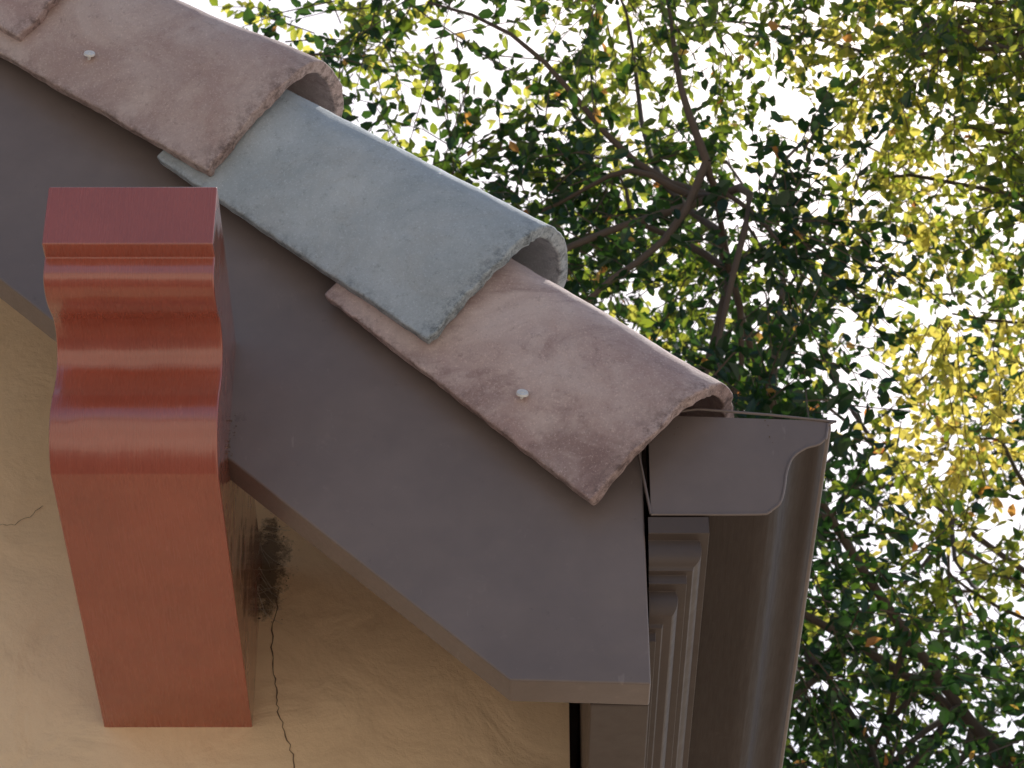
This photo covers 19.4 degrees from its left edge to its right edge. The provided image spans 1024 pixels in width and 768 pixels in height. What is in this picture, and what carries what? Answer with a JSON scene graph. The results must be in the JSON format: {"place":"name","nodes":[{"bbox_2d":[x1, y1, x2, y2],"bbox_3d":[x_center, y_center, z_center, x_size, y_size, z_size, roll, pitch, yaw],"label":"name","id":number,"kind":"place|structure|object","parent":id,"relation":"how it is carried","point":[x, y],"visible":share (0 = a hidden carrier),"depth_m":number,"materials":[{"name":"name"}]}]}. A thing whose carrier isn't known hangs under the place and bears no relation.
{"place":"outdoors","nodes":[
{"label":"outdoors","id":0,"kind":"place"},
{"bbox_2d":[0,298,569,767],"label":"walls","id":1,"kind":"structure","parent":0,"point":[364,676],"depth_m":3.81,"materials":[{"name":"beige paint"}]},
{"bbox_2d":[42,187,261,726],"bbox_3d":[-0.419,0.121,3.565,0.187,0.249,0.800,0,-37,0],"label":"wooden corbel","id":2,"kind":"object","parent":1,"relation":"attached to","point":[156,506],"visible":0.98,"depth_m":3.37,"materials":[{"name":"red paint"}]},
{"bbox_2d":[258,525,287,623],"bbox_3d":[-0.317,0.228,3.905,0.021,0.184,0.053,-27,-45,31],"label":"cobweb","id":3,"kind":"object","parent":1,"relation":"attached to","point":[265,578],"visible":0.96,"depth_m":3.88,"materials":[{"name":"fabric"}]},
{"bbox_2d":[270,589,294,767],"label":"stucco crack","id":4,"kind":"object","parent":1,"relation":"attached to","point":[275,678],"visible":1,"depth_m":3.81,"materials":[{"name":"brown paint"}]},
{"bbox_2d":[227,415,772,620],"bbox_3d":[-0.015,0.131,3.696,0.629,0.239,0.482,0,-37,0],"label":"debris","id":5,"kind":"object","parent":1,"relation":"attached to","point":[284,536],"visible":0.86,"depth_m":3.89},
{"bbox_2d":[569,449,647,767],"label":"roof deck","id":6,"kind":"structure","parent":1,"relation":"on","point":[573,721],"depth_m":4.00,"materials":[{"name":"black paint"}]},
{"bbox_2d":[0,0,59,41],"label":"clay roof tile","id":7,"kind":"object","parent":6,"relation":"on","point":[20,20],"visible":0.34,"depth_m":3.78,"materials":[{"name":"ceramic"}]},
{"bbox_2d":[0,0,343,176],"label":"clay roof tile","id":8,"kind":"object","parent":6,"relation":"on","point":[195,88],"visible":0.9,"depth_m":3.72,"materials":[{"name":"ceramic"}]},
{"bbox_2d":[84,50,94,59],"bbox_3d":[-0.527,-0.405,3.740,0.015,0.015,0.020,14,-58,11],"label":"nail","id":9,"kind":"object","parent":8,"relation":"attached to","point":[89,54],"visible":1,"depth_m":3.73,"materials":[{"name":"silver metal"}]},
{"bbox_2d":[0,57,650,704],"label":"barge board","id":10,"kind":"object","parent":6,"relation":"attached to","point":[454,527],"visible":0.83,"depth_m":3.43,"materials":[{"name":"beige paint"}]},
{"bbox_2d":[157,89,567,343],"bbox_3d":[-0.183,-0.175,3.686,0.503,0.452,0.255,0,-37,0],"label":"clay roof tile","id":11,"kind":"object","parent":6,"relation":"on","point":[422,250],"visible":0.87,"depth_m":3.58,"materials":[{"name":"grey ceramic"}]},
{"bbox_2d":[325,258,733,504],"bbox_3d":[0.020,0.010,3.575,0.484,0.443,0.256,0,-37,0],"label":"clay roof tile","id":12,"kind":"object","parent":6,"relation":"on","point":[598,408],"visible":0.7,"depth_m":3.45,"materials":[{"name":"ceramic"}]},
{"bbox_2d":[516,389,528,398],"bbox_3d":[0.011,0.017,3.438,0.015,0.015,0.020,15,-57,11],"label":"nail","id":13,"kind":"object","parent":12,"relation":"attached to","point":[521,393],"visible":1,"depth_m":3.43,"materials":[{"name":"silver metal"}]},
{"bbox_2d":[577,703,648,767],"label":"eave fascia","id":14,"kind":"structure","parent":6,"relation":"attached to","point":[612,735],"depth_m":3.36,"materials":[{"name":"beige paint"}]},
{"bbox_2d":[645,517,708,767],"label":"crown moulding","id":15,"kind":"object","parent":14,"relation":"attached to","point":[676,557],"visible":0.99,"depth_m":3.42,"materials":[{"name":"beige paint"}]},
{"bbox_2d":[637,408,836,767],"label":"rain gutter","id":16,"kind":"object","parent":6,"relation":"attached to","point":[750,489],"visible":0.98,"depth_m":3.51,"materials":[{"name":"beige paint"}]},
{"bbox_2d":[180,0,1023,767],"label":"sky","id":17,"kind":"structure","parent":0,"point":[797,105],"materials":[{"name":"white"}]},
{"bbox_3d":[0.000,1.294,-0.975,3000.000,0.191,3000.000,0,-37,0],"label":"ground","id":18,"kind":"structure","parent":0,"visible":0},
{"bbox_2d":[209,0,1023,767],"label":"oak tree","id":19,"kind":"object","parent":18,"relation":"on","point":[955,42],"visible":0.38,"depth_m":8.73,"materials":[{"name":"green plant"}]},
{"bbox_2d":[442,2,1023,767],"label":"oak tree","id":20,"kind":"object","parent":18,"relation":"on","point":[864,486],"visible":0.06,"depth_m":13.99,"materials":[{"name":"green plant"}]}
]}

